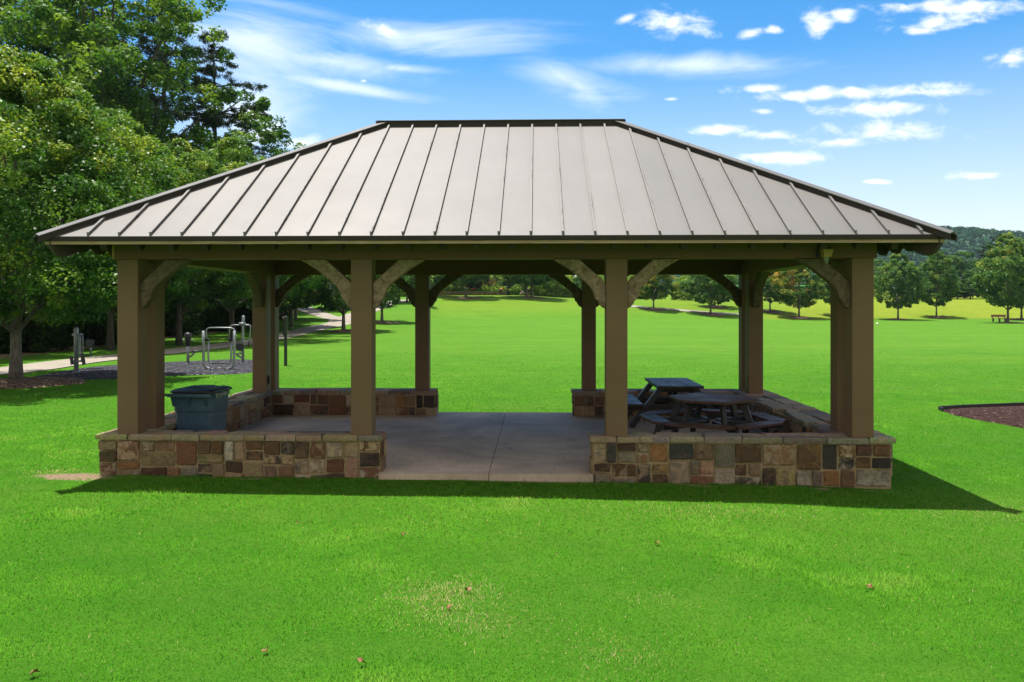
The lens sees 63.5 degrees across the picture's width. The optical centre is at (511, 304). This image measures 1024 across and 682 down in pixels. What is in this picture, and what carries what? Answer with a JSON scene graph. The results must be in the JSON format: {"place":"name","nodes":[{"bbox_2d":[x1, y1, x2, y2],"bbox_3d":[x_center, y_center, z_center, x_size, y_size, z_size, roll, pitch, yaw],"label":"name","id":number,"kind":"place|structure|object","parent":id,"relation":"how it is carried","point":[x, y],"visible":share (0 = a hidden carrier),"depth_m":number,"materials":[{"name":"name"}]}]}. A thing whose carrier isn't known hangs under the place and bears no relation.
{"place":"outdoors","nodes":[
{"label":"outdoors","id":0,"kind":"place"},
{"bbox_2d":[0,307,350,374],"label":"path","id":1,"kind":"structure","parent":0,"point":[40,366],"depth_m":42.73,"materials":[{"name":"concrete"}]},
{"bbox_2d":[330,300,408,321],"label":"path","id":2,"kind":"structure","parent":0,"point":[348,317],"depth_m":83.37,"materials":[{"name":"concrete"}]},
{"bbox_2d":[237,412,761,481],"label":"floor slab","id":3,"kind":"structure","parent":0,"point":[519,446],"depth_m":13.62,"materials":[{"name":"concrete"}]},
{"bbox_2d":[165,385,231,431],"bbox_3d":[-4.694,1.721,12.422,0.755,1.010,0.788,0,0,5],"label":"trash cart","id":4,"kind":"object","parent":3,"relation":"on","point":[199,407],"visible":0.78,"depth_m":12.14,"materials":[{"name":"teal plastic"}]},
{"bbox_2d":[628,378,729,427],"bbox_3d":[3.036,1.849,15.626,1.900,0.809,1.700,0,0,2],"label":"picnic table","id":5,"kind":"object","parent":3,"relation":"on","point":[671,385],"visible":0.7,"depth_m":15.11,"materials":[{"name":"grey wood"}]},
{"bbox_2d":[639,393,785,433],"bbox_3d":[3.154,1.850,13.132,2.110,0.774,2.243,0,0,-6],"label":"picnic table","id":6,"kind":"object","parent":3,"relation":"on","point":[734,423],"visible":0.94,"depth_m":12.89,"materials":[{"name":"brown wood"}]},
{"bbox_2d":[0,294,1023,681],"bbox_3d":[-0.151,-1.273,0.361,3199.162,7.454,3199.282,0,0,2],"label":"ground","id":7,"kind":"structure","parent":0,"point":[508,328],"depth_m":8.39,"materials":[{"name":"green plant"}]},
{"bbox_2d":[0,139,38,284],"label":"maple tree","id":8,"kind":"object","parent":7,"relation":"on","point":[9,158],"visible":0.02,"depth_m":36.13,"materials":[{"name":"green plant"}]},
{"bbox_2d":[0,307,52,353],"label":"shrub","id":9,"kind":"object","parent":7,"relation":"on","point":[3,331],"visible":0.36,"depth_m":39.70,"materials":[{"name":"green plant"}]},
{"bbox_2d":[0,139,75,310],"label":"maple tree","id":10,"kind":"object","parent":7,"relation":"on","point":[35,282],"depth_m":42.31,"materials":[{"name":"green plant"}]},
{"bbox_2d":[0,377,84,388],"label":"mulch ring","id":11,"kind":"object","parent":7,"relation":"on","point":[24,382],"visible":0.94,"depth_m":23.69,"materials":[{"name":"brown wood"}]},
{"bbox_2d":[2,312,83,352],"bbox_3d":[-23.113,1.344,40.456,3.447,2.260,2.966,0,0,-13],"label":"shrub","id":12,"kind":"object","parent":7,"relation":"on","point":[60,340],"visible":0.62,"depth_m":40.13,"materials":[{"name":"green plant"}]},
{"bbox_2d":[0,0,153,166],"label":"oak tree","id":13,"kind":"object","parent":7,"relation":"on","point":[50,13],"visible":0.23,"depth_m":52.15,"materials":[{"name":"green plant"}]},
{"bbox_2d":[50,314,116,346],"bbox_3d":[-23.976,1.177,45.841,3.298,2.513,3.833,0,0,41],"label":"shrub","id":14,"kind":"object","parent":7,"relation":"on","point":[71,324],"visible":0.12,"depth_m":44.88,"materials":[{"name":"green plant"}]},
{"bbox_2d":[0,44,181,377],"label":"maple tree","id":15,"kind":"object","parent":7,"relation":"on","point":[90,281],"visible":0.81,"depth_m":23.21,"materials":[{"name":"green plant"}]},
{"bbox_2d":[71,312,116,345],"bbox_3d":[-22.858,1.324,45.391,2.794,2.128,3.247,0,0,-9],"label":"shrub","id":16,"kind":"object","parent":7,"relation":"on","point":[85,328],"visible":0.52,"depth_m":44.62,"materials":[{"name":"green plant"}]},
{"bbox_2d":[81,317,116,342],"bbox_3d":[-23.730,1.277,46.396,3.400,2.229,2.926,0,0,3],"label":"shrub","id":17,"kind":"object","parent":7,"relation":"on","point":[99,331],"visible":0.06,"depth_m":45.89,"materials":[{"name":"green plant"}]},
{"bbox_2d":[1,107,199,350],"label":"maple tree","id":18,"kind":"object","parent":7,"relation":"on","point":[176,282],"visible":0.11,"depth_m":40.85,"materials":[{"name":"green plant"}]},
{"bbox_2d":[95,313,116,344],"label":"shrub","id":19,"kind":"object","parent":7,"relation":"on","point":[115,319],"visible":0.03,"depth_m":46.74,"materials":[{"name":"green plant"}]},
{"bbox_2d":[38,1,185,128],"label":"pine tree","id":20,"kind":"object","parent":7,"relation":"on","point":[146,48],"visible":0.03,"depth_m":70.99,"materials":[{"name":"green plant"}]},
{"bbox_2d":[0,0,263,166],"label":"oak tree","id":21,"kind":"object","parent":7,"relation":"on","point":[154,74],"visible":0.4,"depth_m":58.91,"materials":[{"name":"green plant"}]},
{"bbox_2d":[34,359,251,379],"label":"rubber mulch","id":22,"kind":"object","parent":7,"relation":"on","point":[171,369],"visible":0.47,"depth_m":28.34,"materials":[{"name":"grey rubber"}]},
{"bbox_2d":[69,327,94,372],"bbox_3d":[-14.328,1.532,27.600,0.909,1.595,0.358,0,0,14],"label":"leg press","id":23,"kind":"object","parent":22,"relation":"on","point":[77,335],"visible":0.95,"depth_m":27.59,"materials":[{"name":"grey metal"}]},
{"bbox_2d":[182,332,200,363],"bbox_3d":[-12.123,1.678,31.313,0.674,1.290,0.329,0,0,2],"label":"hand bike","id":24,"kind":"object","parent":22,"relation":"on","point":[187,339],"visible":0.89,"depth_m":31.27,"materials":[{"name":"grey metal"}]},
{"bbox_2d":[202,327,235,368],"bbox_3d":[-10.252,1.585,29.038,1.184,1.628,0.280,0,0,0],"label":"air walker","id":25,"kind":"object","parent":22,"relation":"on","point":[204,339],"visible":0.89,"depth_m":28.94,"materials":[{"name":"grey metal"}]},
{"bbox_2d":[228,315,250,363],"bbox_3d":[-10.437,1.359,31.685,0.868,1.922,0.479,0,0,-2],"label":"outdoor exercise equipment","id":26,"kind":"object","parent":22,"relation":"on","point":[239,347],"visible":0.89,"depth_m":31.74,"materials":[{"name":"grey metal"}]},
{"bbox_2d":[115,0,231,161],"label":"pine tree","id":27,"kind":"object","parent":7,"relation":"on","point":[159,57],"visible":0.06,"depth_m":73.31,"materials":[{"name":"green plant"}]},
{"bbox_2d":[165,304,206,336],"bbox_3d":[-22.309,0.989,54.969,3.969,2.602,3.416,0,0,-13],"label":"shrub","id":28,"kind":"object","parent":7,"relation":"on","point":[170,319],"visible":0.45,"depth_m":54.41,"materials":[{"name":"green plant"}]},
{"bbox_2d":[128,137,251,345],"bbox_3d":[-18.172,-3.361,45.117,10.374,11.434,8.937,0,0,24],"label":"maple tree","id":29,"kind":"object","parent":7,"relation":"on","point":[202,164],"visible":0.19,"depth_m":44.63,"materials":[{"name":"green plant"}]},
{"bbox_2d":[173,308,209,333],"bbox_3d":[-23.147,1.188,59.619,2.939,1.927,2.529,0,0,-36],"label":"shrub","id":30,"kind":"object","parent":7,"relation":"on","point":[204,324],"visible":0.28,"depth_m":59.63,"materials":[{"name":"green plant"}]},
{"bbox_2d":[189,312,218,331],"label":"shrub","id":31,"kind":"object","parent":7,"relation":"on","point":[209,322],"visible":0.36,"depth_m":61.06,"materials":[{"name":"green plant"}]},
{"bbox_2d":[149,29,274,310],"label":"pine tree","id":32,"kind":"object","parent":7,"relation":"on","point":[213,121],"visible":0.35,"depth_m":65.22,"materials":[{"name":"green plant"}]},
{"bbox_2d":[194,272,243,314],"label":"woodland tree","id":33,"kind":"object","parent":7,"relation":"on","point":[207,309],"visible":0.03,"depth_m":65.25,"materials":[{"name":"green plant"}]},
{"bbox_2d":[205,308,235,331],"bbox_3d":[-21.939,1.175,61.944,2.877,1.886,2.476,0,0,-1],"label":"shrub","id":34,"kind":"object","parent":7,"relation":"on","point":[224,313],"visible":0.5,"depth_m":61.33,"materials":[{"name":"green plant"}]},
{"bbox_2d":[207,304,248,331],"bbox_3d":[-21.797,0.944,62.692,3.156,2.404,3.667,0,0,33],"label":"shrub","id":35,"kind":"object","parent":7,"relation":"on","point":[239,319],"visible":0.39,"depth_m":62.31,"materials":[{"name":"green plant"}]},
{"bbox_2d":[236,305,251,324],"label":"shrub","id":36,"kind":"object","parent":7,"relation":"on","point":[249,315],"visible":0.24,"depth_m":68.97,"materials":[{"name":"green plant"}]},
{"bbox_2d":[166,137,324,340],"bbox_3d":[-16.726,-3.926,49.671,13.297,12.539,10.261,0,0,-7],"label":"maple tree","id":37,"kind":"object","parent":7,"relation":"on","point":[227,149],"visible":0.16,"depth_m":49.22,"materials":[{"name":"green plant"}]},
{"bbox_2d":[222,96,306,284],"bbox_3d":[-16.919,-6.168,57.917,8.334,16.963,9.039,0,0,23],"label":"young tree","id":38,"kind":"object","parent":7,"relation":"on","point":[267,134],"visible":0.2,"depth_m":57.44,"materials":[{"name":"green plant"}]},
{"bbox_2d":[95,388,438,477],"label":"stone wall","id":39,"kind":"structure","parent":7,"relation":"on","point":[168,448],"depth_m":11.11,"materials":[{"name":"brown stone"}]},
{"bbox_2d":[33,119,957,437],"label":"pavilion","id":40,"kind":"structure","parent":39,"relation":"on","point":[613,201],"depth_m":11.18,"materials":[{"name":"beige paint"}]},
{"bbox_2d":[816,247,833,263],"bbox_3d":[4.071,-0.647,10.763,0.180,0.230,0.179,0,0,2],"label":"wall lamp","id":41,"kind":"object","parent":40,"relation":"attached to","point":[826,254],"visible":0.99,"depth_m":10.72,"materials":[{"name":"yellow glass"}]},
{"bbox_2d":[242,275,312,311],"bbox_3d":[-18.460,-2.416,62.465,6.868,9.107,8.490,0,0,20],"label":"maple tree","id":42,"kind":"object","parent":7,"relation":"on","point":[290,304],"visible":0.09,"depth_m":62.26,"materials":[{"name":"green plant"}]},
{"bbox_2d":[283,316,286,365],"bbox_3d":[-8.584,1.401,31.272,0.149,1.983,0.368,0,0,-29],"label":"sign post","id":43,"kind":"object","parent":7,"relation":"on","point":[285,337],"visible":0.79,"depth_m":31.12,"materials":[{"name":"black metal"}]},
{"bbox_2d":[279,308,293,319],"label":"shrub","id":44,"kind":"object","parent":7,"relation":"on","point":[286,313],"visible":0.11,"depth_m":78.87,"materials":[{"name":"green plant"}]},
{"bbox_2d":[289,277,326,326],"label":"maple tree","id":45,"kind":"object","parent":7,"relation":"on","point":[306,304],"visible":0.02,"depth_m":67.90,"materials":[{"name":"green plant"}]},
{"bbox_2d":[294,284,329,319],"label":"maple tree","id":46,"kind":"object","parent":7,"relation":"on","point":[295,314],"visible":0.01,"depth_m":78.10,"materials":[{"name":"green plant"}]},
{"bbox_2d":[329,329,350,331],"bbox_3d":[-12.599,1.949,63.141,3.072,0.184,2.866,0,0,2],"label":"mulch ring","id":47,"kind":"object","parent":7,"relation":"on","point":[345,330],"visible":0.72,"depth_m":62.36,"materials":[{"name":"brown wood"}]},
{"bbox_2d":[299,275,380,329],"bbox_3d":[-13.106,-2.601,63.292,7.595,9.525,8.372,0,0,-15],"label":"maple tree","id":48,"kind":"object","parent":7,"relation":"on","point":[324,295],"visible":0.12,"depth_m":61.84,"materials":[{"name":"green plant"}]},
{"bbox_2d":[376,321,400,322],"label":"mulch ring","id":49,"kind":"object","parent":7,"relation":"on","point":[387,322],"visible":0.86,"depth_m":78.67,"materials":[{"name":"brown wood"}]},
{"bbox_2d":[379,275,412,320],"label":"maple tree","id":50,"kind":"object","parent":7,"relation":"on","point":[395,295],"visible":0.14,"depth_m":78.40,"materials":[{"name":"green plant"}]},
{"bbox_2d":[397,275,434,302],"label":"maple tree","id":51,"kind":"object","parent":7,"relation":"on","point":[413,282],"visible":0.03,"depth_m":107.75,"materials":[{"name":"green plant"}]},
{"bbox_2d":[430,275,443,287],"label":"maple tree","id":52,"kind":"object","parent":7,"relation":"on","point":[436,280],"visible":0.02,"depth_m":125.74,"materials":[{"name":"green plant"}]},
{"bbox_2d":[451,275,473,288],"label":"maple tree","id":53,"kind":"object","parent":7,"relation":"on","point":[454,284],"visible":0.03,"depth_m":132.71,"materials":[{"name":"green plant"}]},
{"bbox_2d":[441,275,489,296],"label":"maple tree","id":54,"kind":"object","parent":7,"relation":"on","point":[465,281],"visible":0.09,"depth_m":121.04,"materials":[{"name":"green plant"}]},
{"bbox_2d":[455,296,480,298],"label":"mulch ring","id":55,"kind":"object","parent":7,"relation":"on","point":[468,297],"visible":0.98,"depth_m":121.67,"materials":[{"name":"brown soil"}]},
{"bbox_2d":[439,292,506,295],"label":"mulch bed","id":56,"kind":"object","parent":7,"relation":"on","point":[470,293],"visible":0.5,"depth_m":131.03,"materials":[{"name":"soil"}]},
{"bbox_2d":[460,275,496,288],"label":"ornamental tree","id":57,"kind":"object","parent":56,"relation":"in","point":[480,283],"visible":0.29,"depth_m":133.93,"materials":[{"name":"green plant"}]},
{"bbox_2d":[479,286,487,291],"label":"bush","id":58,"kind":"object","parent":56,"relation":"in","point":[481,289],"visible":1,"depth_m":131.75,"materials":[{"name":"green plant"}]},
{"bbox_2d":[463,280,491,291],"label":"bush","id":59,"kind":"object","parent":7,"relation":"on","point":[485,285],"visible":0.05,"depth_m":138.91,"materials":[{"name":"green plant"}]},
{"bbox_2d":[485,275,503,291],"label":"bush","id":60,"kind":"object","parent":7,"relation":"on","point":[494,277],"visible":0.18,"depth_m":143.31,"materials":[{"name":"green plant"}]},
{"bbox_2d":[498,275,520,294],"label":"bush","id":61,"kind":"object","parent":7,"relation":"on","point":[506,283],"visible":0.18,"depth_m":141.49,"materials":[{"name":"green plant"}]},
{"bbox_2d":[502,275,552,296],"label":"maple tree","id":62,"kind":"object","parent":7,"relation":"on","point":[515,279],"visible":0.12,"depth_m":122.34,"materials":[{"name":"green plant"}]},
{"bbox_2d":[510,283,548,295],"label":"bush","id":63,"kind":"object","parent":7,"relation":"on","point":[517,288],"visible":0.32,"depth_m":136.80,"materials":[{"name":"green plant"}]},
{"bbox_2d":[506,275,554,296],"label":"maple tree","id":64,"kind":"object","parent":7,"relation":"on","point":[548,279],"visible":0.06,"depth_m":123.66,"materials":[{"name":"green plant"}]},
{"bbox_2d":[521,296,546,298],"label":"mulch ring","id":65,"kind":"object","parent":7,"relation":"on","point":[534,297],"visible":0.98,"depth_m":123.40,"materials":[{"name":"brown soil"}]},
{"bbox_2d":[518,283,550,296],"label":"bush","id":66,"kind":"object","parent":7,"relation":"on","point":[533,289],"visible":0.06,"depth_m":137.40,"materials":[{"name":"green plant"}]},
{"bbox_2d":[533,275,567,297],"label":"bush","id":67,"kind":"object","parent":7,"relation":"on","point":[556,288],"visible":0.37,"depth_m":135.85,"materials":[{"name":"green plant"}]},
{"bbox_2d":[550,281,571,297],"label":"bush","id":68,"kind":"object","parent":7,"relation":"on","point":[568,294],"visible":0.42,"depth_m":136.52,"materials":[{"name":"green plant"}]},
{"bbox_2d":[572,276,580,297],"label":"bush","id":69,"kind":"object","parent":7,"relation":"on","point":[577,282],"visible":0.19,"depth_m":137.12,"materials":[{"name":"green plant"}]},
{"bbox_2d":[638,279,658,298],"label":"bush","id":70,"kind":"object","parent":7,"relation":"on","point":[650,291],"visible":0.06,"depth_m":139.94,"materials":[{"name":"green plant"}]},
{"bbox_2d":[644,307,665,310],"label":"mulch ring","id":71,"kind":"object","parent":7,"relation":"on","point":[655,309],"visible":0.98,"depth_m":116.25,"materials":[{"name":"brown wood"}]},
{"bbox_2d":[633,275,678,307],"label":"maple tree","id":72,"kind":"object","parent":7,"relation":"on","point":[646,293],"visible":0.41,"depth_m":115.59,"materials":[{"name":"green plant"}]},
{"bbox_2d":[667,275,695,299],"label":"shrub","id":73,"kind":"object","parent":7,"relation":"on","point":[678,293],"visible":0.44,"depth_m":132.30,"materials":[{"name":"green plant"}]},
{"bbox_2d":[680,275,737,313],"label":"maple tree","id":74,"kind":"object","parent":7,"relation":"on","point":[688,284],"visible":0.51,"depth_m":113.48,"materials":[{"name":"green plant"}]},
{"bbox_2d":[699,312,723,315],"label":"mulch ring","id":75,"kind":"object","parent":7,"relation":"on","point":[709,314],"visible":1,"depth_m":113.73,"materials":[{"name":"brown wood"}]},
{"bbox_2d":[691,276,737,305],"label":"maple tree","id":76,"kind":"object","parent":7,"relation":"on","point":[707,288],"visible":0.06,"depth_m":121.89,"materials":[{"name":"green plant"}]},
{"bbox_2d":[706,305,726,307],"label":"mulch ring","id":77,"kind":"object","parent":7,"relation":"on","point":[716,306],"visible":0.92,"depth_m":122.05,"materials":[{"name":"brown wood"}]},
{"bbox_2d":[571,389,895,488],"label":"stone wall","id":78,"kind":"structure","parent":7,"relation":"on","point":[807,445],"depth_m":10.89,"materials":[{"name":"brown stone"}]},
{"bbox_2d":[763,310,782,313],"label":"mulch ring","id":79,"kind":"object","parent":7,"relation":"on","point":[773,311],"visible":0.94,"depth_m":117.79,"materials":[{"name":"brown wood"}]},
{"bbox_2d":[763,271,793,310],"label":"maple tree","id":80,"kind":"object","parent":7,"relation":"on","point":[768,295],"visible":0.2,"depth_m":117.04,"materials":[{"name":"green plant"}]},
{"bbox_2d":[769,268,826,316],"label":"maple tree","id":81,"kind":"object","parent":7,"relation":"on","point":[786,294],"visible":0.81,"depth_m":111.78,"materials":[{"name":"green plant"}]},
{"bbox_2d":[788,316,812,318],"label":"mulch ring","id":82,"kind":"object","parent":7,"relation":"on","point":[794,317],"visible":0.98,"depth_m":112.02,"materials":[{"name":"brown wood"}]},
{"bbox_2d":[602,225,1023,293],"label":"hill forest","id":83,"kind":"object","parent":7,"relation":"on","point":[972,233],"visible":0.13,"depth_m":717.44,"materials":[{"name":"green plant"}]},
{"bbox_2d":[800,276,828,295],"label":"woodland tree","id":84,"kind":"object","parent":7,"relation":"on","point":[809,284],"visible":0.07,"depth_m":167.52,"materials":[{"name":"green plant"}]},
{"bbox_2d":[816,279,829,304],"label":"maple tree","id":85,"kind":"object","parent":7,"relation":"on","point":[825,298],"visible":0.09,"depth_m":116.61,"materials":[{"name":"green plant"}]},
{"bbox_2d":[874,259,891,295],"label":"woodland tree","id":86,"kind":"object","parent":7,"relation":"on","point":[878,263],"visible":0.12,"depth_m":166.72,"materials":[{"name":"green plant"}]},
{"bbox_2d":[874,253,931,318],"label":"maple tree","id":87,"kind":"object","parent":7,"relation":"on","point":[890,278],"visible":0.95,"depth_m":112.92,"materials":[{"name":"green plant"}]},
{"bbox_2d":[900,264,926,292],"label":"woodland tree","id":88,"kind":"object","parent":7,"relation":"on","point":[906,279],"visible":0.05,"depth_m":171.44,"materials":[{"name":"green plant"}]},
{"bbox_2d":[905,278,934,298],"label":"woodland tree","id":89,"kind":"object","parent":7,"relation":"on","point":[911,288],"visible":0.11,"depth_m":159.53,"materials":[{"name":"green plant"}]},
{"bbox_2d":[912,251,960,315],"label":"maple tree","id":90,"kind":"object","parent":7,"relation":"on","point":[932,261],"visible":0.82,"depth_m":116.67,"materials":[{"name":"green plant"}]},
{"bbox_2d":[927,316,946,317],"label":"mulch ring","id":91,"kind":"object","parent":7,"relation":"on","point":[936,317],"visible":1,"depth_m":117.44,"materials":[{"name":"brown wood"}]},
{"bbox_2d":[928,280,965,297],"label":"woodland tree","id":92,"kind":"object","parent":7,"relation":"on","point":[931,290],"visible":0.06,"depth_m":157.23,"materials":[{"name":"green plant"}]},
{"bbox_2d":[937,255,969,284],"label":"woodland tree","id":93,"kind":"object","parent":7,"relation":"on","point":[955,271],"visible":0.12,"depth_m":172.44,"materials":[{"name":"green plant"}]},
{"bbox_2d":[938,284,977,298],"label":"woodland tree","id":94,"kind":"object","parent":7,"relation":"on","point":[965,291],"visible":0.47,"depth_m":153.79,"materials":[{"name":"green plant"}]},
{"bbox_2d":[945,251,982,290],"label":"woodland tree","id":95,"kind":"object","parent":7,"relation":"on","point":[956,259],"visible":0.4,"depth_m":164.81,"materials":[{"name":"green plant"}]},
{"bbox_2d":[956,277,986,298],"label":"woodland tree","id":96,"kind":"object","parent":7,"relation":"on","point":[962,281],"visible":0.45,"depth_m":155.07,"materials":[{"name":"green plant"}]},
{"bbox_2d":[938,402,1023,411],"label":"bed edging","id":97,"kind":"object","parent":7,"relation":"on","point":[941,408],"visible":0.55,"depth_m":18.97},
{"bbox_2d":[970,246,994,286],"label":"pine tree","id":98,"kind":"object","parent":7,"relation":"on","point":[983,250],"visible":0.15,"depth_m":163.95,"materials":[{"name":"green plant"}]},
{"bbox_2d":[944,406,1023,427],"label":"bark mulch","id":99,"kind":"object","parent":7,"relation":"on","point":[1010,415],"visible":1,"depth_m":17.56,"materials":[{"name":"brown wood"}]},
{"bbox_2d":[985,234,1003,261],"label":"pine tree","id":100,"kind":"object","parent":7,"relation":"on","point":[993,240],"visible":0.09,"depth_m":172.40,"materials":[{"name":"green plant"}]},
{"bbox_2d":[968,232,1023,321],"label":"maple tree","id":101,"kind":"object","parent":7,"relation":"on","point":[992,279],"visible":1,"depth_m":98.18,"materials":[{"name":"green plant"}]},
{"bbox_2d":[991,315,1005,321],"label":"park bench","id":102,"kind":"object","parent":7,"relation":"on","point":[998,316],"visible":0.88,"depth_m":104.33,"materials":[{"name":"brown wood"}]},
{"bbox_2d":[994,248,1023,318],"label":"maple tree","id":103,"kind":"object","parent":7,"relation":"on","point":[1013,270],"visible":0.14,"depth_m":113.68,"materials":[{"name":"green plant"}]},
{"bbox_2d":[0,0,1023,276],"label":"sky","id":104,"kind":"structure","parent":0,"point":[912,108],"materials":[{"name":"blue"}]},
{"bbox_2d":[631,305,738,314],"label":"path","id":105,"kind":"structure","parent":0,"point":[688,310],"depth_m":116.87,"materials":[{"name":"concrete"}]},
{"bbox_2d":[662,233,1003,292],"bbox_3d":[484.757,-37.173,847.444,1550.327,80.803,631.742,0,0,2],"label":"hill","id":106,"kind":"structure","parent":0,"point":[963,249],"depth_m":713.83,"materials":[{"name":"green plant"}]}
]}

